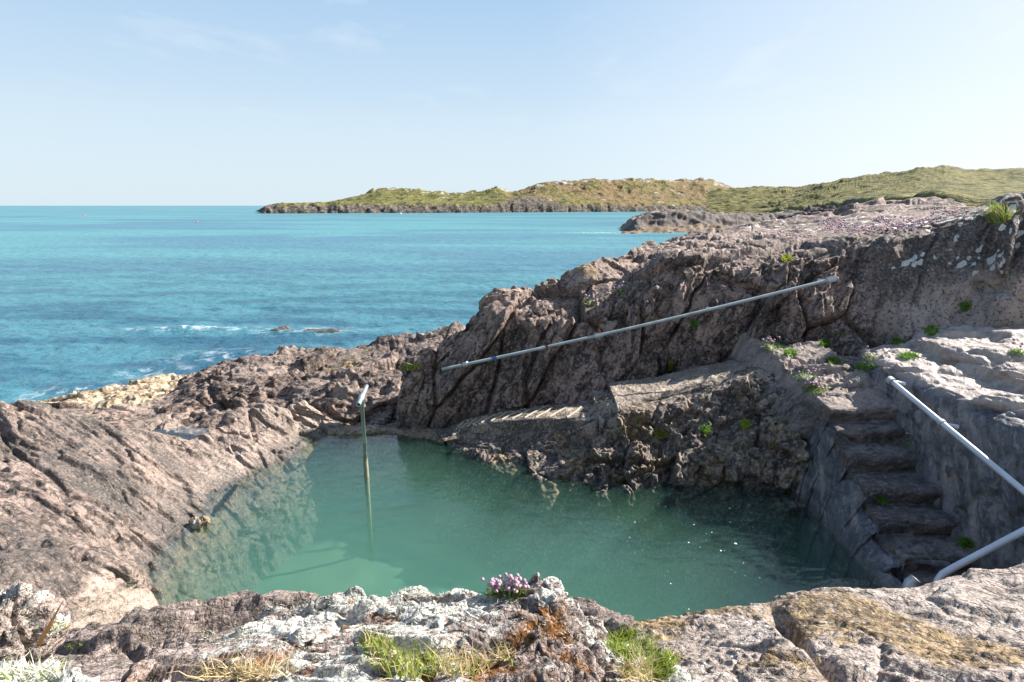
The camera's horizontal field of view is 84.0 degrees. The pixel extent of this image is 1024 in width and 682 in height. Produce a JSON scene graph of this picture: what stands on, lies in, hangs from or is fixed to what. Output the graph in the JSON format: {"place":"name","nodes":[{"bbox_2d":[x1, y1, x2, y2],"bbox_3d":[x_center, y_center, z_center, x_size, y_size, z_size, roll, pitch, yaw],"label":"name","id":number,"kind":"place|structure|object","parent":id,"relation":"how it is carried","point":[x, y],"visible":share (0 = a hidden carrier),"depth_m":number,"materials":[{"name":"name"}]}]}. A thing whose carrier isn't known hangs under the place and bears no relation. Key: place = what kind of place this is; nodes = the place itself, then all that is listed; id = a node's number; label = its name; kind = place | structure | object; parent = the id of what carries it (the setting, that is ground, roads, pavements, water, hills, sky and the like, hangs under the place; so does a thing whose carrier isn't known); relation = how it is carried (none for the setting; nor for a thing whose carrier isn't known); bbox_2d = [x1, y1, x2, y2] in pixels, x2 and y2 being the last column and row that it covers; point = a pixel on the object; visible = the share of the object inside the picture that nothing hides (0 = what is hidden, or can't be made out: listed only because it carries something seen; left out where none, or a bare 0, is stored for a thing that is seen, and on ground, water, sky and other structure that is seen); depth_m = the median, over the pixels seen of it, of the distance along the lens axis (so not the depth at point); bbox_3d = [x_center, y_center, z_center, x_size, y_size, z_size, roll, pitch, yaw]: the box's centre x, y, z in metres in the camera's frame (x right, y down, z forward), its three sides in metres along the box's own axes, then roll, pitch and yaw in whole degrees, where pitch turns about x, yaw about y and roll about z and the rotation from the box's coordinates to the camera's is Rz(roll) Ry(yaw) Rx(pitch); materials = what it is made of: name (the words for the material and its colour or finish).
{"place":"outdoors","nodes":[
{"label":"outdoors","id":0,"kind":"place"},
{"bbox_2d":[0,531,157,628],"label":"rock slab","id":1,"kind":"object","parent":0,"point":[86,580],"visible":0.52,"depth_m":4.23,"materials":[{"name":"beige stone"}]},
{"bbox_2d":[19,373,185,408],"bbox_3d":[-8.293,1.636,11.867,3.846,1.609,4.900,-6,15,-23],"label":"rock shelf","id":2,"kind":"object","parent":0,"point":[136,392],"visible":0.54,"depth_m":11.98,"materials":[{"name":"beige stone"}]},
{"bbox_2d":[0,400,371,604],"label":"rock slope","id":3,"kind":"structure","parent":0,"point":[260,485],"depth_m":6.28,"materials":[{"name":"grey stone"}]},
{"bbox_2d":[189,516,210,528],"bbox_3d":[-3.210,1.862,5.853,0.201,0.161,0.119,-5,14,-21],"label":"loose stone","id":4,"kind":"object","parent":3,"relation":"on","point":[195,522],"visible":1,"depth_m":5.82,"materials":[{"name":"beige stone"}]},
{"bbox_2d":[46,321,465,480],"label":"shore rocks","id":5,"kind":"object","parent":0,"point":[330,382],"visible":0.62,"depth_m":9.46,"materials":[{"name":"grey stone"}]},
{"bbox_2d":[398,362,421,369],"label":"rock plant","id":6,"kind":"object","parent":5,"relation":"on","point":[411,368],"visible":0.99,"depth_m":8.26,"materials":[{"name":"green plant"}]},
{"bbox_2d":[41,590,634,681],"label":"rock shoulder","id":7,"kind":"object","parent":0,"point":[112,651],"visible":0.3,"depth_m":2.40},
{"bbox_2d":[0,580,70,664],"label":"lichen boulder","id":8,"kind":"object","parent":7,"relation":"on","point":[42,606],"visible":0.75,"depth_m":1.67,"materials":[{"name":"grey stone"}]},
{"bbox_2d":[36,599,63,645],"bbox_3d":[-1.342,0.818,1.653,0.095,0.148,0.001,-3,14,-13],"label":"straw stalk","id":9,"kind":"object","parent":8,"relation":"on","point":[42,638],"visible":1,"depth_m":1.66,"materials":[{"name":"brown plant"}]},
{"bbox_2d":[51,619,70,633],"bbox_3d":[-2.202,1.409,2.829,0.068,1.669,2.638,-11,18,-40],"label":"moss cushion","id":10,"kind":"object","parent":8,"relation":"on","point":[65,625],"visible":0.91,"depth_m":1.71,"materials":[{"name":"plant"}]},
{"bbox_2d":[0,646,77,681],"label":"grass tuft","id":11,"kind":"object","parent":7,"relation":"on","point":[17,670],"visible":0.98,"depth_m":1.17,"materials":[{"name":"beige plant"}]},
{"bbox_2d":[0,656,112,681],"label":"lichen outcrop","id":12,"kind":"object","parent":7,"relation":"on","point":[74,674],"visible":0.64,"depth_m":1.18,"materials":[{"name":"white stone"}]},
{"bbox_2d":[64,642,82,650],"bbox_3d":[-1.818,1.270,2.372,0.141,0.041,0.042,5,14,21],"label":"moss cushion","id":13,"kind":"object","parent":7,"relation":"on","point":[73,646],"visible":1,"depth_m":2.37,"materials":[{"name":"green plant"}]},
{"bbox_2d":[0,586,596,658],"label":"lichen fuzz","id":14,"kind":"object","parent":7,"relation":"on","point":[8,632],"visible":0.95,"depth_m":1.67,"materials":[{"name":"grey plant"}]},
{"bbox_2d":[121,572,690,681],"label":"lichen outcrop","id":15,"kind":"object","parent":7,"relation":"on","point":[543,658],"visible":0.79,"depth_m":1.56,"materials":[{"name":"grey stone"}]},
{"bbox_2d":[168,638,236,681],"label":"grass tuft","id":16,"kind":"object","parent":15,"relation":"on","point":[209,673],"visible":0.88,"depth_m":1.43,"materials":[{"name":"beige plant"}]},
{"bbox_2d":[179,633,311,681],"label":"grass tuft","id":17,"kind":"object","parent":15,"relation":"on","point":[251,674],"visible":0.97,"depth_m":1.39,"materials":[{"name":"beige plant"}]},
{"bbox_2d":[354,619,399,657],"bbox_3d":[-0.360,0.775,1.473,0.134,0.122,0.230,-4,14,-18],"label":"grass tuft","id":18,"kind":"object","parent":15,"relation":"on","point":[378,644],"visible":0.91,"depth_m":1.44,"materials":[{"name":"green plant"}]},
{"bbox_2d":[359,635,451,681],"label":"grass tuft","id":19,"kind":"object","parent":15,"relation":"on","point":[413,668],"visible":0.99,"depth_m":1.37,"materials":[{"name":"green plant"}]},
{"bbox_2d":[419,637,500,680],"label":"grass tuft","id":20,"kind":"object","parent":15,"relation":"on","point":[457,658],"visible":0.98,"depth_m":1.39,"materials":[{"name":"beige plant"}]},
{"bbox_2d":[484,632,517,665],"bbox_3d":[-0.030,0.806,1.478,0.092,0.095,0.154,0,13,0],"label":"grass tuft","id":21,"kind":"object","parent":15,"relation":"on","point":[502,652],"visible":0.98,"depth_m":1.46,"materials":[{"name":"beige plant"}]},
{"bbox_2d":[478,573,533,602],"bbox_3d":[-0.019,0.833,1.904,0.182,0.116,0.108,9,16,33],"label":"thrift plant","id":22,"kind":"object","parent":15,"relation":"on","point":[495,584],"visible":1,"depth_m":1.90,"materials":[{"name":"pink plant"}]},
{"bbox_2d":[605,639,667,681],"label":"grass tuft","id":23,"kind":"object","parent":15,"relation":"on","point":[642,668],"visible":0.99,"depth_m":1.48,"materials":[{"name":"beige plant"}]},
{"bbox_2d":[0,206,701,514],"bbox_3d":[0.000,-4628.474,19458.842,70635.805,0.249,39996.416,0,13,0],"label":"sea","id":24,"kind":"structure","parent":0,"point":[96,298],"depth_m":33.12,"materials":[{"name":"liquid"}]},
{"bbox_2d":[270,326,341,332],"bbox_3d":[-6.996,-0.231,18.974,2.980,0.541,0.841,0,13,0],"label":"sea rock","id":25,"kind":"object","parent":24,"relation":"in","point":[330,330],"visible":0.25,"depth_m":18.76,"materials":[{"name":"grey stone"}]},
{"bbox_2d":[250,503,660,621],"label":"pool floor","id":26,"kind":"structure","parent":0,"point":[410,548],"depth_m":7.02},
{"bbox_2d":[356,384,373,553],"bbox_3d":[-1.770,1.750,6.999,0.067,2.353,0.625,-1,13,-5],"label":"grab post","id":27,"kind":"object","parent":26,"relation":"on","point":[360,402],"visible":0.94,"depth_m":6.89,"materials":[{"name":"silver metal"}]},
{"bbox_2d":[328,422,447,509],"bbox_3d":[-1.883,1.793,8.668,2.098,1.217,1.007,2,14,10],"label":"concrete weir","id":28,"kind":"object","parent":26,"relation":"on","point":[427,445],"visible":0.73,"depth_m":8.26,"materials":[{"name":"grey concrete"}]},
{"bbox_2d":[434,356,854,617],"bbox_3d":[1.798,1.853,7.464,5.836,3.093,3.664,0,13,0],"label":"rock ledge","id":29,"kind":"object","parent":26,"relation":"on","point":[527,505],"visible":0.69,"depth_m":6.72,"materials":[{"name":"grey stone"}]},
{"bbox_2d":[653,428,667,439],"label":"rock plant","id":30,"kind":"object","parent":29,"relation":"on","point":[657,433],"visible":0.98,"depth_m":7.12,"materials":[{"name":"green plant"}]},
{"bbox_2d":[666,360,674,370],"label":"rock plant","id":31,"kind":"object","parent":29,"relation":"on","point":[669,364],"visible":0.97,"depth_m":8.54,"materials":[{"name":"green plant"}]},
{"bbox_2d":[699,423,710,436],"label":"rock plant","id":32,"kind":"object","parent":29,"relation":"on","point":[706,430],"visible":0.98,"depth_m":6.96,"materials":[{"name":"green plant"}]},
{"bbox_2d":[738,419,751,431],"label":"rock plant","id":33,"kind":"object","parent":29,"relation":"on","point":[745,423],"visible":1,"depth_m":6.92,"materials":[{"name":"green plant"}]},
{"bbox_2d":[826,355,842,363],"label":"rock plant","id":34,"kind":"object","parent":29,"relation":"on","point":[831,360],"visible":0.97,"depth_m":7.36,"materials":[{"name":"green plant"}]},
{"bbox_2d":[792,367,949,591],"bbox_3d":[3.407,2.107,5.881,0.892,2.983,2.935,0,13,0],"label":"rock flank","id":35,"kind":"object","parent":26,"relation":"on","point":[838,545],"visible":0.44,"depth_m":5.71,"materials":[{"name":"stone"}]},
{"bbox_2d":[793,366,819,383],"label":"thrift plant","id":36,"kind":"object","parent":35,"relation":"on","point":[807,374],"visible":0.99,"depth_m":6.84,"materials":[{"name":"green plant"}]},
{"bbox_2d":[802,374,831,394],"bbox_3d":[3.481,0.534,6.520,0.347,0.288,0.252,5,14,20],"label":"thrift plant","id":37,"kind":"object","parent":35,"relation":"on","point":[818,384],"visible":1,"depth_m":6.52,"materials":[{"name":"green plant"}]},
{"bbox_2d":[874,494,888,505],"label":"rock plant","id":38,"kind":"object","parent":35,"relation":"on","point":[880,500],"visible":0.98,"depth_m":5.50,"materials":[{"name":"green plant"}]},
{"bbox_2d":[257,177,733,213],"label":"headland","id":39,"kind":"structure","parent":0,"point":[619,195],"depth_m":389.40,"materials":[{"name":"green plant"}]},
{"bbox_2d":[0,0,1023,205],"label":"sky","id":40,"kind":"structure","parent":0,"point":[103,102],"materials":[{"name":"blue"}]},
{"bbox_2d":[452,360,745,450],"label":"concrete path","id":41,"kind":"structure","parent":0,"point":[625,394],"depth_m":7.79,"materials":[{"name":"grey concrete"}]},
{"bbox_2d":[613,208,799,233],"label":"skerry","id":42,"kind":"structure","parent":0,"point":[673,221],"depth_m":95.29,"materials":[{"name":"grey stone"}]},
{"bbox_2d":[395,191,1023,472],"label":"rock cliff","id":43,"kind":"structure","parent":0,"point":[905,285],"depth_m":8.34,"materials":[{"name":"grey stone"}]},
{"bbox_2d":[583,294,594,305],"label":"thrift plant","id":44,"kind":"object","parent":43,"relation":"on","point":[586,302],"visible":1,"depth_m":8.60,"materials":[{"name":"green plant"}]},
{"bbox_2d":[613,281,625,295],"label":"thrift plant","id":45,"kind":"object","parent":43,"relation":"on","point":[618,287],"visible":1,"depth_m":8.66,"materials":[{"name":"green plant"}]},
{"bbox_2d":[441,275,836,370],"bbox_3d":[1.724,-0.270,7.985,5.422,1.312,0.345,0,13,-2],"label":"handrail","id":46,"kind":"object","parent":43,"relation":"attached to","point":[599,334],"visible":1,"depth_m":7.85,"materials":[{"name":"metal"}]},
{"bbox_2d":[689,319,699,327],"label":"rock plant","id":47,"kind":"object","parent":43,"relation":"on","point":[692,325],"visible":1,"depth_m":8.35,"materials":[{"name":"green plant"}]},
{"bbox_2d":[729,323,738,337],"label":"thrift plant","id":48,"kind":"object","parent":43,"relation":"on","point":[736,333],"visible":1,"depth_m":8.34,"materials":[{"name":"green plant"}]},
{"bbox_2d":[762,334,787,350],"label":"thrift plant","id":49,"kind":"object","parent":43,"relation":"on","point":[771,340],"visible":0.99,"depth_m":7.76,"materials":[{"name":"green plant"}]},
{"bbox_2d":[779,254,793,261],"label":"rock plant","id":50,"kind":"object","parent":43,"relation":"on","point":[788,258],"visible":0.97,"depth_m":8.56,"materials":[{"name":"green plant"}]},
{"bbox_2d":[782,347,798,355],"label":"rock plant","id":51,"kind":"object","parent":43,"relation":"on","point":[791,352],"visible":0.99,"depth_m":7.56,"materials":[{"name":"green plant"}]},
{"bbox_2d":[783,203,844,218],"bbox_3d":[9.745,-3.421,16.645,3.081,1.181,2.740,0,13,0],"label":"rock mound","id":52,"kind":"object","parent":43,"relation":"on","point":[809,210],"visible":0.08,"depth_m":16.84,"materials":[{"name":"grey stone"}]},
{"bbox_2d":[818,338,831,347],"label":"rock plant","id":53,"kind":"object","parent":43,"relation":"on","point":[824,342],"visible":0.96,"depth_m":8.07,"materials":[{"name":"green plant"}]},
{"bbox_2d":[832,324,844,337],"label":"thrift plant","id":54,"kind":"object","parent":43,"relation":"on","point":[836,329],"visible":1,"depth_m":8.04,"materials":[{"name":"green plant"}]},
{"bbox_2d":[723,332,978,583],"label":"stone steps","id":55,"kind":"structure","parent":43,"relation":"on","point":[886,462],"depth_m":6.01,"materials":[{"name":"grey stone"}]},
{"bbox_2d":[778,208,965,237],"bbox_3d":[6.458,-2.171,10.409,2.762,0.508,4.362,9,16,32],"label":"thrift carpet","id":56,"kind":"object","parent":43,"relation":"on","point":[900,225],"visible":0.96,"depth_m":9.38,"materials":[{"name":"pink plant"}]},
{"bbox_2d":[959,299,972,311],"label":"rock plant","id":57,"kind":"object","parent":43,"relation":"on","point":[968,305],"visible":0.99,"depth_m":7.76,"materials":[{"name":"green plant"}]},
{"bbox_2d":[976,201,1018,224],"bbox_3d":[6.624,-1.792,7.822,0.477,0.379,0.915,6,15,24],"label":"grass tuft","id":58,"kind":"object","parent":43,"relation":"on","point":[996,213],"visible":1,"depth_m":7.70,"materials":[{"name":"green plant"}]},
{"bbox_2d":[632,559,1023,681],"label":"rock slab","id":59,"kind":"object","parent":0,"point":[968,626],"visible":0.76,"depth_m":2.71,"materials":[{"name":"beige stone"}]},
{"bbox_2d":[599,622,659,659],"bbox_3d":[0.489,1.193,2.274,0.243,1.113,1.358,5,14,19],"label":"grass tuft","id":60,"kind":"object","parent":59,"relation":"on","point":[620,646],"visible":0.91,"depth_m":1.68,"materials":[{"name":"green plant"}]},
{"bbox_2d":[638,636,682,681],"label":"grass tuft","id":61,"kind":"object","parent":59,"relation":"on","point":[664,660],"visible":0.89,"depth_m":1.57,"materials":[{"name":"green plant"}]},
{"bbox_2d":[775,655,825,678],"bbox_3d":[1.199,1.287,2.251,0.432,0.300,0.155,-11,17,-38],"label":"grass tuft","id":62,"kind":"object","parent":59,"relation":"on","point":[802,663],"visible":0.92,"depth_m":2.21,"materials":[{"name":"beige plant"}]},
{"bbox_2d":[706,165,1023,212],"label":"green hill","id":63,"kind":"structure","parent":0,"point":[970,187],"depth_m":161.56,"materials":[{"name":"green plant"}]},
{"bbox_2d":[852,325,1023,569],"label":"rock wall","id":64,"kind":"structure","parent":0,"point":[968,380],"depth_m":5.53,"materials":[{"name":"stone"}]},
{"bbox_2d":[850,360,875,370],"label":"rock plant","id":65,"kind":"object","parent":64,"relation":"on","point":[864,366],"visible":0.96,"depth_m":6.80,"materials":[{"name":"green plant"}]},
{"bbox_2d":[863,346,877,360],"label":"thrift plant","id":66,"kind":"object","parent":64,"relation":"on","point":[868,350],"visible":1,"depth_m":6.83,"materials":[{"name":"green plant"}]},
{"bbox_2d":[892,336,903,344],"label":"rock plant","id":67,"kind":"object","parent":64,"relation":"on","point":[897,341],"visible":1,"depth_m":7.70,"materials":[{"name":"green plant"}]},
{"bbox_2d":[902,432,910,447],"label":"thrift plant","id":68,"kind":"object","parent":64,"relation":"on","point":[906,439],"visible":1,"depth_m":5.95,"materials":[{"name":"green plant"}]},
{"bbox_2d":[896,350,922,358],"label":"rock plant","id":69,"kind":"object","parent":64,"relation":"on","point":[905,354],"visible":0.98,"depth_m":6.58,"materials":[{"name":"green plant"}]},
{"bbox_2d":[923,323,941,336],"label":"rock plant","id":70,"kind":"object","parent":64,"relation":"on","point":[927,329],"visible":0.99,"depth_m":7.39,"materials":[{"name":"green plant"}]},
{"bbox_2d":[885,376,1023,494],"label":"handrail","id":71,"kind":"object","parent":64,"relation":"attached to","point":[978,453],"visible":1,"depth_m":5.17,"materials":[{"name":"silver metal"}]},
{"bbox_2d":[901,526,1023,587],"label":"handrail","id":72,"kind":"object","parent":64,"relation":"attached to","point":[911,581],"visible":0.69,"depth_m":4.37,"materials":[{"name":"silver metal"}]},
{"bbox_2d":[954,533,975,548],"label":"rock plant","id":73,"kind":"object","parent":64,"relation":"on","point":[966,541],"visible":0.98,"depth_m":5.09,"materials":[{"name":"green plant"}]},
{"bbox_2d":[1010,338,1023,356],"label":"thrift plant","id":74,"kind":"object","parent":64,"relation":"on","point":[1020,345],"visible":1,"depth_m":5.99,"materials":[{"name":"green plant"}]}
]}

